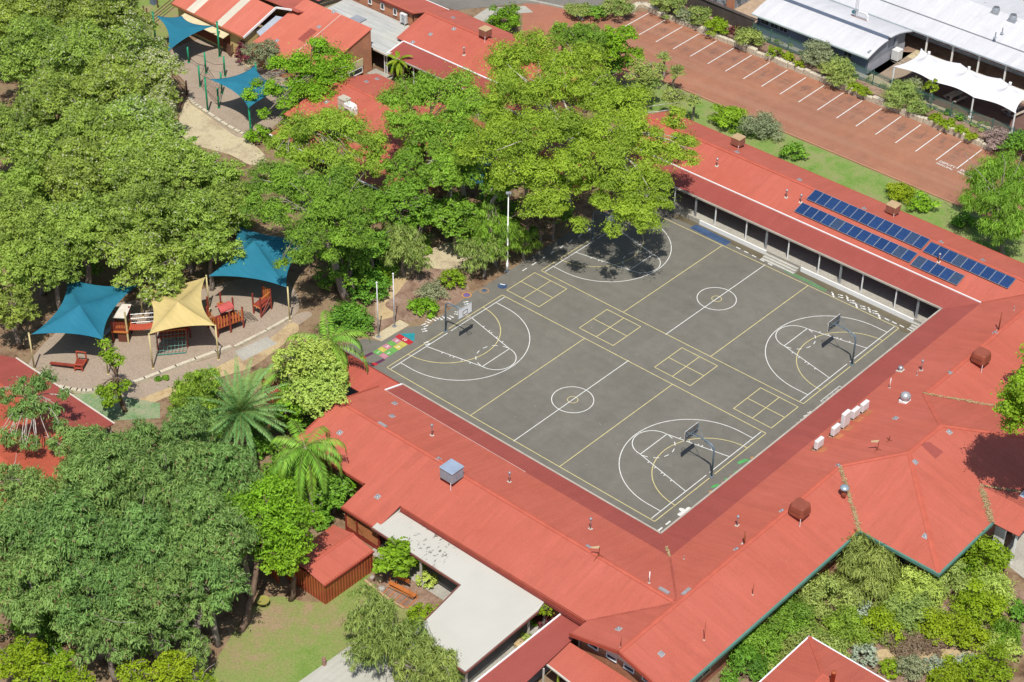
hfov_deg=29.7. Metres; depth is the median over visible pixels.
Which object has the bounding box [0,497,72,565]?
gum tree
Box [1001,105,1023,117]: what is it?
picnic table
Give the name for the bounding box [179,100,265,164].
sand apron
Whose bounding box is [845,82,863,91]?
ground cover bush
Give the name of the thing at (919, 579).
pale bush
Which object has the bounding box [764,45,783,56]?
lime bush
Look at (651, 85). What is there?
sapling
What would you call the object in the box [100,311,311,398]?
sandy path
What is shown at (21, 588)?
gum tree
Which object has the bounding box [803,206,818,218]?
solar panel
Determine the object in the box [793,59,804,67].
lime bush
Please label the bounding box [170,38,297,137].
sand
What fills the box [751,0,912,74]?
white roofed block
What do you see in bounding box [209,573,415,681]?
back lawn
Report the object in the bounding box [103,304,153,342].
play tower
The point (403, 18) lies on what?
air conditioner
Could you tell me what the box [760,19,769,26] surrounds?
window
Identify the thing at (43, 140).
gum tree
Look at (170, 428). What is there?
gum tree
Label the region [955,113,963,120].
bush
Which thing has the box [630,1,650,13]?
retaining wall
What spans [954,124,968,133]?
ground cover bush
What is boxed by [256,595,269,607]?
stool
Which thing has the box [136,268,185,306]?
gum tree
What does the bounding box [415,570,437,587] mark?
pale bush
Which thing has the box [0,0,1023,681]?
ground
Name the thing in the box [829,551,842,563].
window
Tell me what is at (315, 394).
domed tree
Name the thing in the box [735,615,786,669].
garden bush
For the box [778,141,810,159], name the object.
round bush
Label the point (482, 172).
tree
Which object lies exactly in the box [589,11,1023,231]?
car park
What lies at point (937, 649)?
dry bush
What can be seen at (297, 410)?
leafy tree
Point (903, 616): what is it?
olive bush
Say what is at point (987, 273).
solar panel
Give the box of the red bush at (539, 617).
[533,614,551,627]
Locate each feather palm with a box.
[269,420,346,525]
[284,310,370,384]
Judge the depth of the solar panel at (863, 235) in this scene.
181.76 m
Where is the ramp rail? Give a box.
[142,0,174,16]
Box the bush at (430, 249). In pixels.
[423,246,432,254]
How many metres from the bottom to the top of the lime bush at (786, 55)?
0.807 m
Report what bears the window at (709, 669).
in the school building at (956, 491)
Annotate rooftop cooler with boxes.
[337,94,357,116]
[439,459,463,490]
[478,25,491,40]
[731,133,745,147]
[788,497,810,526]
[885,200,901,216]
[970,347,990,371]
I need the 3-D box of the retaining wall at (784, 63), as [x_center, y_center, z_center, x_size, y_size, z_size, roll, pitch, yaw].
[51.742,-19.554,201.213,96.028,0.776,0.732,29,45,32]
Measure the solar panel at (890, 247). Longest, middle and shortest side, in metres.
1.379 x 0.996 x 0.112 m
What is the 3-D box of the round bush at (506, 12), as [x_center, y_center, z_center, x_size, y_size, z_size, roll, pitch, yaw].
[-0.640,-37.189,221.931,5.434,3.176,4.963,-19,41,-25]
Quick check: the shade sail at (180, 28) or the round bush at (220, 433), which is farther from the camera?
the shade sail at (180, 28)
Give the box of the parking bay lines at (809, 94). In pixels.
[626,13,981,168]
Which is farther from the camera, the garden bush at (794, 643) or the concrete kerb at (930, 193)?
the concrete kerb at (930, 193)
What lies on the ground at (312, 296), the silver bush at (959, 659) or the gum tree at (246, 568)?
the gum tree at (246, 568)
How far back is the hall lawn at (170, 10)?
225.10 m
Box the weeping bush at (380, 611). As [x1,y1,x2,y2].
[341,582,398,655]
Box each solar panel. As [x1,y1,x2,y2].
[794,202,810,214]
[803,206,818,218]
[807,189,822,202]
[811,210,827,222]
[815,193,831,205]
[820,214,836,226]
[823,197,840,209]
[829,218,845,229]
[832,201,849,213]
[837,222,853,233]
[841,204,857,217]
[846,225,862,237]
[850,208,866,221]
[855,229,871,241]
[858,212,875,225]
[864,233,880,245]
[867,216,884,228]
[873,237,889,249]
[876,220,893,232]
[882,241,898,253]
[885,224,902,236]
[891,245,907,257]
[894,228,911,240]
[900,249,917,262]
[903,231,920,244]
[910,255,927,268]
[912,235,929,248]
[920,259,936,272]
[923,242,939,254]
[929,263,945,276]
[932,246,948,258]
[938,267,955,280]
[941,250,957,262]
[948,272,964,284]
[951,254,967,267]
[960,258,976,270]
[969,262,986,275]
[979,266,996,279]
[989,271,1005,283]
[998,275,1015,288]
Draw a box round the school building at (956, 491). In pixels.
[296,111,1023,681]
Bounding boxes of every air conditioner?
[400,12,408,24]
[810,436,828,452]
[826,423,844,439]
[840,409,854,431]
[850,406,864,422]
[860,399,872,415]
[891,47,904,63]
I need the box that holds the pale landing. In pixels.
[235,337,276,360]
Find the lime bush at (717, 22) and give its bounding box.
[703,16,728,35]
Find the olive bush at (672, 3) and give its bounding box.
[649,0,687,18]
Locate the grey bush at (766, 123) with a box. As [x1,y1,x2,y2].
[736,108,785,139]
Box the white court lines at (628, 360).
[391,218,893,518]
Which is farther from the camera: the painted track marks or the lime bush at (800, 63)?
the lime bush at (800, 63)
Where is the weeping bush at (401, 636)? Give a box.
[339,615,435,675]
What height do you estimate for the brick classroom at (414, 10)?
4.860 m
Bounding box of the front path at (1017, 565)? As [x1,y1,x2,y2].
[1006,531,1023,577]
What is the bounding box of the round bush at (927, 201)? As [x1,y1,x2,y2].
[904,190,941,211]
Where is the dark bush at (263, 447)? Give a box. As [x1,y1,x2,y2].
[237,433,275,459]
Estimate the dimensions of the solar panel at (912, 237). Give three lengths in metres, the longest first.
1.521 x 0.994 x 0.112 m
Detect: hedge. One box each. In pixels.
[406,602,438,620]
[563,2,591,16]
[580,5,606,18]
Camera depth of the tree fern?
211.02 m
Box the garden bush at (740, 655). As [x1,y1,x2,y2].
[718,636,771,681]
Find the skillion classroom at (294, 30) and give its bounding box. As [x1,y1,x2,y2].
[252,0,371,85]
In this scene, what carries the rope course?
on the sand at (232, 111)
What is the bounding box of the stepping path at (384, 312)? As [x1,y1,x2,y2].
[375,234,436,319]
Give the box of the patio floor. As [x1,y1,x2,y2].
[372,539,565,681]
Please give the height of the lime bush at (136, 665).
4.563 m
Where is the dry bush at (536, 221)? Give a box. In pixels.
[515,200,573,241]
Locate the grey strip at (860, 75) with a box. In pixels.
[761,34,867,79]
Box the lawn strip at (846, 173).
[597,78,1023,262]
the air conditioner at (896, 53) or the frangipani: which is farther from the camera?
the air conditioner at (896, 53)
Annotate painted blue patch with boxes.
[482,224,730,290]
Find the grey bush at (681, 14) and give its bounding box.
[672,7,696,22]
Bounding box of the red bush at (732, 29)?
[726,26,739,33]
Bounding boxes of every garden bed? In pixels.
[373,266,468,333]
[715,569,1023,681]
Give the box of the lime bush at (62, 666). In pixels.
[29,647,86,681]
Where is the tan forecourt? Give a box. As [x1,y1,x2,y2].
[697,0,765,30]
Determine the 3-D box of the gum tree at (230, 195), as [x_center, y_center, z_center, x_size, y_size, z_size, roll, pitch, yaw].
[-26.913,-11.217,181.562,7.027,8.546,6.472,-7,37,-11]
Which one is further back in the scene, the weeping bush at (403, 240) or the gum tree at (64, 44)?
the gum tree at (64, 44)
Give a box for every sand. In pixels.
[28,278,299,388]
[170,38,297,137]
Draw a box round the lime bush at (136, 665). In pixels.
[114,657,152,681]
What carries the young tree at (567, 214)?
on the ground at (312, 296)
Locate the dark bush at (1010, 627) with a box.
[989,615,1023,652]
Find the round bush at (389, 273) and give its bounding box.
[374,266,396,282]
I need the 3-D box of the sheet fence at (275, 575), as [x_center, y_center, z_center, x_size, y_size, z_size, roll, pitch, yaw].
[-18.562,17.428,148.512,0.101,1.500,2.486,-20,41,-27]
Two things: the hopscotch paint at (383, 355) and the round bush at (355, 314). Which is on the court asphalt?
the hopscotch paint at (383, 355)
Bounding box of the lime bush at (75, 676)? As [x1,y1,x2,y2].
[66,664,95,681]
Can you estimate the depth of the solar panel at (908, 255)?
179.12 m
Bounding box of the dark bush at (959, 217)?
[950,210,977,226]
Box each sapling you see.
[629,75,661,106]
[655,51,672,78]
[655,61,667,89]
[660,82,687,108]
[669,63,686,90]
[685,93,701,120]
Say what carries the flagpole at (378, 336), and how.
on the flagpole slab at (387, 332)
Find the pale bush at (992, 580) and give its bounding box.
[960,564,1019,610]
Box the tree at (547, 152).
[528,127,595,187]
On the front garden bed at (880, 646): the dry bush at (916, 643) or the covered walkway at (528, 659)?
the dry bush at (916, 643)
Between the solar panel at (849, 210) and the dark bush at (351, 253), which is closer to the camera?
the dark bush at (351, 253)
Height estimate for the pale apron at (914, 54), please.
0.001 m
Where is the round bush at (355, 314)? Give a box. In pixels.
[313,299,375,334]
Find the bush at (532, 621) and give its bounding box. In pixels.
[530,619,538,626]
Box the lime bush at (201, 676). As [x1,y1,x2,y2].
[184,664,217,681]
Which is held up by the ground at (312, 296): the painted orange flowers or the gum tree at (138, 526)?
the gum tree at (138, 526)
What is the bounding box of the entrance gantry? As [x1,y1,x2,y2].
[993,491,1023,548]
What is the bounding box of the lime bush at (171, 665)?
[146,648,201,681]
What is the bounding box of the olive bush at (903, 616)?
[878,589,934,634]
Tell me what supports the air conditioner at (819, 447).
on the school building at (956, 491)
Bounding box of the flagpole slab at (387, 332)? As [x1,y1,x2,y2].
[372,320,408,340]
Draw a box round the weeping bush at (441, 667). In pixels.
[387,635,465,681]
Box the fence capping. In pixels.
[706,0,757,20]
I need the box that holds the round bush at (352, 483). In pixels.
[338,472,359,500]
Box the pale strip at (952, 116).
[863,74,1023,146]
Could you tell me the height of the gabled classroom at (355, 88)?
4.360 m
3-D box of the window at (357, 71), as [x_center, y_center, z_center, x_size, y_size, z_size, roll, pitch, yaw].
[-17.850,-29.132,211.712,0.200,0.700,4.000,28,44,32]
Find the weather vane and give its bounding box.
[591,546,603,558]
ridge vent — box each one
[658,586,669,594]
[681,587,691,594]
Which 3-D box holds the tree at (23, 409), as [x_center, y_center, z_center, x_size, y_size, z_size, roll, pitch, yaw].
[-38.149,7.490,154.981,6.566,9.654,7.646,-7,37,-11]
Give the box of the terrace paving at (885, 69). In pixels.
[866,52,1023,103]
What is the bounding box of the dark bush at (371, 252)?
[348,227,392,286]
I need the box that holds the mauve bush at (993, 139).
[981,126,1009,150]
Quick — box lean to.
[546,643,631,681]
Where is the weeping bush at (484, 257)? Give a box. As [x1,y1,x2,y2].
[452,233,510,278]
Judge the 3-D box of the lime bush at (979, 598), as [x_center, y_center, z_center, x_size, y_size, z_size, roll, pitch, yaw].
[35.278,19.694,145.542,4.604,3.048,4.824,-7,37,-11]
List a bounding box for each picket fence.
[222,39,233,56]
[753,22,1022,137]
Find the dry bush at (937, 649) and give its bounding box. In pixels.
[910,628,947,656]
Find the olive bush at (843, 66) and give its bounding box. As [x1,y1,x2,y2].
[816,54,858,86]
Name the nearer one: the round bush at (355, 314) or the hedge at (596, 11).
the round bush at (355, 314)
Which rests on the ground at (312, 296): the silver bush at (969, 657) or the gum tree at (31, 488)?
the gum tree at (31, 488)
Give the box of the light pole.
[504,192,510,273]
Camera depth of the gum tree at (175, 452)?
142.89 m
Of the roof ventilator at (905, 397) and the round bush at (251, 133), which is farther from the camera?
the round bush at (251, 133)
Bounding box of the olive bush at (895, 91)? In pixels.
[879,78,924,108]
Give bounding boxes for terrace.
[650,0,1023,158]
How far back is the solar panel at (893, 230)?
181.56 m
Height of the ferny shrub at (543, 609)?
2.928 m
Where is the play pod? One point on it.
(261, 302)
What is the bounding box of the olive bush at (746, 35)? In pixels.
[734,25,766,45]
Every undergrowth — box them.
[0,48,575,290]
[0,403,335,665]
[678,5,987,131]
[755,555,1012,671]
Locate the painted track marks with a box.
[421,228,911,530]
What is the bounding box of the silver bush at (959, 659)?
[948,653,967,670]
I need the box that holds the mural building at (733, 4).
[712,0,749,8]
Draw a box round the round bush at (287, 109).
[279,100,300,118]
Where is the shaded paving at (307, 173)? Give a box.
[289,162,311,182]
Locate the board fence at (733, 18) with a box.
[679,0,754,29]
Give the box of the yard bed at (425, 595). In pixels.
[366,569,440,611]
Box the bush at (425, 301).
[406,296,439,318]
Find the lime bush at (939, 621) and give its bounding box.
[911,605,957,645]
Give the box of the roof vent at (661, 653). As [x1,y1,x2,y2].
[657,650,665,657]
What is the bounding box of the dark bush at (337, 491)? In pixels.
[312,475,355,514]
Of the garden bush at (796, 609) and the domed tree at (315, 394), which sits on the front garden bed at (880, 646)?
the garden bush at (796, 609)
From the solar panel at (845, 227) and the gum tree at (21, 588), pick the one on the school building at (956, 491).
the solar panel at (845, 227)
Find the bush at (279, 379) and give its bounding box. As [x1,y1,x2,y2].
[261,354,297,394]
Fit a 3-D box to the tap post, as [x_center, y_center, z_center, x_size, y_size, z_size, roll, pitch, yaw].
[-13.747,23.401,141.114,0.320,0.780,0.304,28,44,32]
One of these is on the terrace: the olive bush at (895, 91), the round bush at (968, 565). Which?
the olive bush at (895, 91)
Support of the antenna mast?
on the white roofed block at (871, 43)
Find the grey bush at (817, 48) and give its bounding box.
[796,38,833,65]
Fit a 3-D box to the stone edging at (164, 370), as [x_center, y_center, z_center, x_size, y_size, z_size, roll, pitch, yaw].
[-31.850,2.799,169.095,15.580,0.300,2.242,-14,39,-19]
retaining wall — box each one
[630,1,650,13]
[649,6,992,150]
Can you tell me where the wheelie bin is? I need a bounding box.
[150,0,156,5]
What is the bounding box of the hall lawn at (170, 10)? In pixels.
[116,0,177,49]
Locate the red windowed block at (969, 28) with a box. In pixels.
[830,0,1023,80]
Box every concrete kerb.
[523,0,583,19]
[661,79,1023,232]
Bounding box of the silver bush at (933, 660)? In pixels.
[922,653,950,673]
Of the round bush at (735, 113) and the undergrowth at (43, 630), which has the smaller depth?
the undergrowth at (43, 630)
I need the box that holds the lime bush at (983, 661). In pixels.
[957,640,1017,681]
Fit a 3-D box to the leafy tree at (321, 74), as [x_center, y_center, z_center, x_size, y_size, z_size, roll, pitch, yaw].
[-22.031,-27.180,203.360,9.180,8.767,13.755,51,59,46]
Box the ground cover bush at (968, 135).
[964,130,977,140]
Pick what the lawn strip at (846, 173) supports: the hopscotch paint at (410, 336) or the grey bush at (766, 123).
the grey bush at (766, 123)
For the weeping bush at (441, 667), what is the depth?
137.76 m
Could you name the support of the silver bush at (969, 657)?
on the front garden bed at (880, 646)
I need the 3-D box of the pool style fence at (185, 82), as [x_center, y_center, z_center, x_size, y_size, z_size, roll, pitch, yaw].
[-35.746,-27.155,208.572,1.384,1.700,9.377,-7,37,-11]
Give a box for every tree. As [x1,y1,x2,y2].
[0,0,67,44]
[0,10,77,86]
[0,101,41,168]
[0,121,90,206]
[0,160,51,218]
[0,186,80,295]
[0,239,45,323]
[0,283,42,347]
[0,365,73,452]
[0,453,23,491]
[0,463,64,536]
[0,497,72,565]
[0,545,90,656]
[10,58,87,133]
[19,482,139,598]
[20,233,85,308]
[21,186,116,283]
[28,0,128,57]
[33,13,116,98]
[36,553,151,659]
[39,133,112,222]
[44,420,124,479]
[52,432,163,522]
[55,597,148,681]
[56,95,145,159]
[70,46,154,106]
[80,15,170,68]
[81,498,185,626]
[86,177,173,293]
[88,0,160,40]
[92,335,131,412]
[93,127,171,198]
[95,90,188,145]
[98,229,192,315]
[98,414,183,453]
[106,544,202,657]
[116,436,217,527]
[124,596,194,653]
[129,44,187,90]
[135,129,216,223]
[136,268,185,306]
[139,174,224,275]
[142,84,182,128]
[147,397,219,464]
[147,481,262,611]
[166,365,224,444]
[167,437,263,498]
[172,586,219,661]
[174,549,252,647]
[178,216,251,290]
[178,633,211,673]
[182,144,247,191]
[196,174,257,243]
[209,472,324,632]
[216,503,265,596]
[232,153,388,302]
[238,38,280,74]
[239,34,360,120]
[256,532,310,601]
[260,95,390,186]
[269,383,308,436]
[270,328,347,414]
[278,360,352,418]
[363,178,433,230]
[371,64,494,204]
[380,144,425,225]
[409,205,433,253]
[415,152,468,204]
[423,194,457,240]
[429,197,479,253]
[439,158,490,198]
[445,26,705,239]
[464,201,522,266]
[470,145,494,199]
[478,170,517,216]
[508,168,538,231]
[509,227,542,260]
[528,127,595,187]
[539,200,573,239]
[546,20,574,50]
[560,20,610,112]
[596,46,632,84]
[597,21,644,82]
[623,57,663,103]
[922,78,939,102]
[955,149,1023,254]
[990,364,1023,434]
[1015,343,1023,372]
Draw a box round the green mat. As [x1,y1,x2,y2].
[73,393,159,420]
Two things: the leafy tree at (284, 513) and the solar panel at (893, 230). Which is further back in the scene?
the solar panel at (893, 230)
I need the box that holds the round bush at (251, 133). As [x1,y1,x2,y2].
[242,123,272,141]
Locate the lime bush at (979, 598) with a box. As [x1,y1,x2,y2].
[947,577,1010,635]
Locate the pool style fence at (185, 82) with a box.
[172,70,187,107]
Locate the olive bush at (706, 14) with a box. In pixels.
[686,5,712,24]
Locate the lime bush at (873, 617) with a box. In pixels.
[856,602,905,646]
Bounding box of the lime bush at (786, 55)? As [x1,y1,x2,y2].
[781,50,794,60]
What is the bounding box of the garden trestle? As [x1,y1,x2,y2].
[381,576,418,607]
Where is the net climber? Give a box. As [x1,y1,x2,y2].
[155,326,190,355]
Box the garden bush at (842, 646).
[820,630,851,658]
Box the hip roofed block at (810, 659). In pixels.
[759,636,888,681]
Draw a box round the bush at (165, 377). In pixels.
[161,374,168,380]
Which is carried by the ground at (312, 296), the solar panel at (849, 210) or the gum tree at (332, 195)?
the gum tree at (332, 195)
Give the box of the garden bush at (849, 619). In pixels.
[820,603,872,645]
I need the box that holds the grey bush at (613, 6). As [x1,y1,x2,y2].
[599,0,636,15]
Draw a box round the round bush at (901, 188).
[884,181,916,204]
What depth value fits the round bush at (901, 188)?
193.72 m
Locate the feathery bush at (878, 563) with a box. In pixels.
[826,529,910,605]
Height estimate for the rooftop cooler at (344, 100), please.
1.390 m
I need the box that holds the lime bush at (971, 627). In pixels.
[942,610,990,651]
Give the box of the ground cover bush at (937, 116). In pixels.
[927,113,945,123]
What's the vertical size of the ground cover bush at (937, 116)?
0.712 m
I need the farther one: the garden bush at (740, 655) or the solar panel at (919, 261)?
the solar panel at (919, 261)
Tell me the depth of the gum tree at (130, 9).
206.53 m
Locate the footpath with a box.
[474,6,531,22]
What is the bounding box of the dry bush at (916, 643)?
[880,628,927,658]
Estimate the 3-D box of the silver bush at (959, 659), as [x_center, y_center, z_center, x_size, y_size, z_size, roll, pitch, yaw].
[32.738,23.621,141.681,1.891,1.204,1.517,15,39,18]
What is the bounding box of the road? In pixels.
[428,0,604,9]
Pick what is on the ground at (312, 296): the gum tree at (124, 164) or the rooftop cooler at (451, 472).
the gum tree at (124, 164)
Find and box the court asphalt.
[339,207,908,531]
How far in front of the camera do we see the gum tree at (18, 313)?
168.65 m
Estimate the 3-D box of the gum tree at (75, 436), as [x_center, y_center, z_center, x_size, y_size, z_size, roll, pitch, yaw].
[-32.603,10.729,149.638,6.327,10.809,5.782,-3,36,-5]
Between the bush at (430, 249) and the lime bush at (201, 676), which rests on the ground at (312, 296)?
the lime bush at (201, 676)
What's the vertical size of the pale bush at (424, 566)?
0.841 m
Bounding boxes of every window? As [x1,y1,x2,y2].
[341,66,362,76]
[380,2,384,9]
[588,644,598,651]
[606,652,616,662]
[623,663,634,673]
[695,667,710,681]
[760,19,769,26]
[770,22,778,29]
[779,26,787,33]
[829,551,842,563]
[843,51,852,58]
[872,541,886,553]
[897,556,915,572]
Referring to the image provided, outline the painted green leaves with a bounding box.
[711,270,826,487]
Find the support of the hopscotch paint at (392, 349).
on the court asphalt
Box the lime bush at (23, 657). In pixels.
[0,634,53,681]
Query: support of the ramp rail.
on the hall lawn at (170, 10)
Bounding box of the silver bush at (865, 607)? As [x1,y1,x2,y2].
[850,596,871,619]
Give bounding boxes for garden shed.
[286,525,373,604]
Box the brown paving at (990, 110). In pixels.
[890,72,1023,135]
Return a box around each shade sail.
[28,278,136,374]
[138,275,219,368]
[151,11,220,80]
[204,62,294,129]
[209,226,317,320]
[891,49,1023,131]
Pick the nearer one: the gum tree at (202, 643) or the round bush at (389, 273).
the gum tree at (202, 643)
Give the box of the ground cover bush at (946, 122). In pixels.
[934,117,956,129]
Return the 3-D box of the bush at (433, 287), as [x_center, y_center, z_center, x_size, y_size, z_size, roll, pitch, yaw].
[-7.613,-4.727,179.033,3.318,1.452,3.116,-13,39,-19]
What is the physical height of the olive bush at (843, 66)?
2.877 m
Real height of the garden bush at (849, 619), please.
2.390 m
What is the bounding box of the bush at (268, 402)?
[263,379,295,426]
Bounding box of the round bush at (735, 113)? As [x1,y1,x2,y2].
[707,102,749,132]
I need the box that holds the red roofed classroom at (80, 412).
[0,355,119,564]
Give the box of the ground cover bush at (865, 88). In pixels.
[858,86,872,96]
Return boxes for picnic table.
[943,90,967,102]
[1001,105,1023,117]
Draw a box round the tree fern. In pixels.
[386,51,412,76]
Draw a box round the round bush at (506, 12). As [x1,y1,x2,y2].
[484,1,522,31]
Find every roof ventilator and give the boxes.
[840,484,848,498]
[898,391,910,403]
[990,6,999,15]
[1007,13,1017,23]
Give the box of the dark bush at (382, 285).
[346,267,391,305]
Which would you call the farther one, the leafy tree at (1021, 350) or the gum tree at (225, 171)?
the gum tree at (225, 171)
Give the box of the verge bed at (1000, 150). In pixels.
[646,9,1023,159]
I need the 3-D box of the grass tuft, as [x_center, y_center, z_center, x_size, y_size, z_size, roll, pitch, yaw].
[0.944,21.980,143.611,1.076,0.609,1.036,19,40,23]
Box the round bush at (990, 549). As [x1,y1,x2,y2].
[958,530,1014,577]
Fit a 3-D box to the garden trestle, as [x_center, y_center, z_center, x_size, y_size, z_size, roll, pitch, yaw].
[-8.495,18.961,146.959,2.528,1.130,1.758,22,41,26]
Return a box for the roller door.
[195,29,229,47]
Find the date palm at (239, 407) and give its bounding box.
[185,355,294,460]
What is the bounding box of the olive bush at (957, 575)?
[923,558,972,596]
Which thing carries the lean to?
on the ground at (312, 296)
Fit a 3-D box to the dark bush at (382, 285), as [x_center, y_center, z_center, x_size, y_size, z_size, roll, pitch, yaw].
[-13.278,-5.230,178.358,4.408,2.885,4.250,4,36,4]
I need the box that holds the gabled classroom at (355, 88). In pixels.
[269,74,492,194]
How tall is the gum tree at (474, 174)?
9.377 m
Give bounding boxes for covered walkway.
[319,348,399,395]
[475,613,580,681]
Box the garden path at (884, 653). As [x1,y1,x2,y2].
[875,648,1001,664]
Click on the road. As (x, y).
(460, 4)
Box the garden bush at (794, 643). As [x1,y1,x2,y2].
[782,621,838,654]
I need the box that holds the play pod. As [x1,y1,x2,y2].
[251,285,271,317]
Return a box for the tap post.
[322,656,325,665]
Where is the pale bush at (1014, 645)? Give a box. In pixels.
[978,630,1023,662]
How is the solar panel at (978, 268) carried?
on the school building at (956, 491)
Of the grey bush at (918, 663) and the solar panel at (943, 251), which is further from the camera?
the solar panel at (943, 251)
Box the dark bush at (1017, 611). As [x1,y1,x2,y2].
[1006,598,1023,624]
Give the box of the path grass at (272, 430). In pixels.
[160,368,293,441]
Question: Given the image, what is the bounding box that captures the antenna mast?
[850,0,868,21]
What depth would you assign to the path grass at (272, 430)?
167.08 m
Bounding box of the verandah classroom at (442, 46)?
[387,10,604,118]
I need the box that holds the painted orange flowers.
[462,288,752,492]
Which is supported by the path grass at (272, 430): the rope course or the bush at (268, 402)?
the bush at (268, 402)
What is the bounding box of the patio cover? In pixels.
[371,506,543,681]
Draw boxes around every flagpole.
[376,282,380,337]
[392,273,396,327]
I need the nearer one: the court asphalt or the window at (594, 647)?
the window at (594, 647)
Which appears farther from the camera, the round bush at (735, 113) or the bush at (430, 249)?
the round bush at (735, 113)
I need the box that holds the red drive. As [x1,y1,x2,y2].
[522,3,641,79]
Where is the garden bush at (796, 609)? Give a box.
[770,593,824,640]
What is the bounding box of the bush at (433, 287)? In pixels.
[413,278,450,299]
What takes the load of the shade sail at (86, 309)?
on the playground sand at (64, 347)
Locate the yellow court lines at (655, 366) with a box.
[387,207,898,521]
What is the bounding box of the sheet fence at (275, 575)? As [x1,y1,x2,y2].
[263,559,278,583]
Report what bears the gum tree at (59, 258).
on the ground at (312, 296)
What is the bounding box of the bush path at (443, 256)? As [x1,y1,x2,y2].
[423,242,475,268]
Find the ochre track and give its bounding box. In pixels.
[139,323,298,401]
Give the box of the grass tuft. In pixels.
[519,631,531,640]
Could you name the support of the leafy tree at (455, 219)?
on the ground at (312, 296)
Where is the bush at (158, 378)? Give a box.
[154,376,161,381]
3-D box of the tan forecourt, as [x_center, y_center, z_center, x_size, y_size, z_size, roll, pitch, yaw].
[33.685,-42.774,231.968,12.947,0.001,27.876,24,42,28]
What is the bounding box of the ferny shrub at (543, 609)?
[537,603,554,626]
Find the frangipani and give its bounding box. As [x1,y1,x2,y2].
[371,535,419,577]
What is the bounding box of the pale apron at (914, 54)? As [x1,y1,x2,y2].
[906,50,1023,100]
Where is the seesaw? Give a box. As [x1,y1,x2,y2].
[49,351,87,371]
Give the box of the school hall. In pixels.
[171,0,303,58]
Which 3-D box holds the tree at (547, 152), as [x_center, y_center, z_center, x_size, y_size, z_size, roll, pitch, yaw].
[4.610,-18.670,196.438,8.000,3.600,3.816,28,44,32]
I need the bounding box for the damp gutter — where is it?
[671,215,912,332]
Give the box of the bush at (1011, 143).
[996,128,1023,154]
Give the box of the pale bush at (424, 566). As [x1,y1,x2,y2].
[416,563,426,569]
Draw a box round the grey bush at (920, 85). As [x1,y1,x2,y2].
[900,76,925,94]
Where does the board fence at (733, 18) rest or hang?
on the terrace
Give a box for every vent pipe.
[830,670,836,681]
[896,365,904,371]
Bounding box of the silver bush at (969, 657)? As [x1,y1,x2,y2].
[960,651,980,669]
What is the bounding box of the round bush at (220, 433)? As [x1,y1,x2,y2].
[206,415,234,442]
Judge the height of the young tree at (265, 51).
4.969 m
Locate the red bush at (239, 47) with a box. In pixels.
[233,39,254,62]
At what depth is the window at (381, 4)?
218.48 m
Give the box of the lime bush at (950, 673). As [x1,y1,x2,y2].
[923,651,971,681]
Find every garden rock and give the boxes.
[375,575,383,582]
[378,586,385,591]
[513,638,524,647]
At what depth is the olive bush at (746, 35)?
218.41 m
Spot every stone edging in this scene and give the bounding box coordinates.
[59,345,231,393]
[188,97,248,135]
[234,315,292,348]
[364,579,404,609]
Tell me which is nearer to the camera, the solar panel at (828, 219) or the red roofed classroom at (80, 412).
the red roofed classroom at (80, 412)
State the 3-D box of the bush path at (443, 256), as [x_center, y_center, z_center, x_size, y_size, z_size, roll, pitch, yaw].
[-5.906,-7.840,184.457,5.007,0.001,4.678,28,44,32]
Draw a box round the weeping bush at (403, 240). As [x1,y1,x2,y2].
[375,222,433,277]
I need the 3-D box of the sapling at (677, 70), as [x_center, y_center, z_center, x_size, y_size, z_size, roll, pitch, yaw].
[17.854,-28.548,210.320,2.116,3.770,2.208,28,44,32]
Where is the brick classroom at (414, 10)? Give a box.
[353,0,448,25]
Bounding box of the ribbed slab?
[299,646,421,681]
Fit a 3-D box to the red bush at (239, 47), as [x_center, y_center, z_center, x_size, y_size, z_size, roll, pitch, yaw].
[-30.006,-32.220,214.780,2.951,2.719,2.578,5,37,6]
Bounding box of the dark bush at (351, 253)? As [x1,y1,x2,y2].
[316,243,373,298]
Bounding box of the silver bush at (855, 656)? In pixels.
[848,643,880,667]
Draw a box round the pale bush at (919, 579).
[877,563,949,613]
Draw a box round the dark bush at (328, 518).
[309,507,334,531]
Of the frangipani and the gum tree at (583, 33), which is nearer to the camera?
the frangipani
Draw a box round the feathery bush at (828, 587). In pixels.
[796,572,862,621]
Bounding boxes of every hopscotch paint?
[364,334,412,364]
[365,352,384,363]
[373,341,397,355]
[378,341,407,351]
[379,338,400,358]
[401,333,414,340]
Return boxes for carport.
[328,0,408,78]
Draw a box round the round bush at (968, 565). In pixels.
[955,557,982,577]
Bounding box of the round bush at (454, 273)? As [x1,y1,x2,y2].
[437,267,466,288]
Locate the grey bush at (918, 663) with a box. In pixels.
[892,653,929,681]
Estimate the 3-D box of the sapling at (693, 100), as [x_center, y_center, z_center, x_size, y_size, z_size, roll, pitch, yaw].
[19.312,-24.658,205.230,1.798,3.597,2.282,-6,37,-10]
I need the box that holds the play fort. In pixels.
[206,292,255,337]
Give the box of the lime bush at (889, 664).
[877,656,902,678]
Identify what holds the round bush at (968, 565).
on the ground at (312, 296)
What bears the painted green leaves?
on the court asphalt
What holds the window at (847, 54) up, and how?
in the white roofed block at (871, 43)
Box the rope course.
[186,47,226,108]
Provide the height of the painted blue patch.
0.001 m
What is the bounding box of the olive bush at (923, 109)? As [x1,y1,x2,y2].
[905,100,930,114]
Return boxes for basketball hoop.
[444,302,471,331]
[591,211,617,238]
[684,422,714,477]
[827,314,855,365]
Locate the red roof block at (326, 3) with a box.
[310,0,341,7]

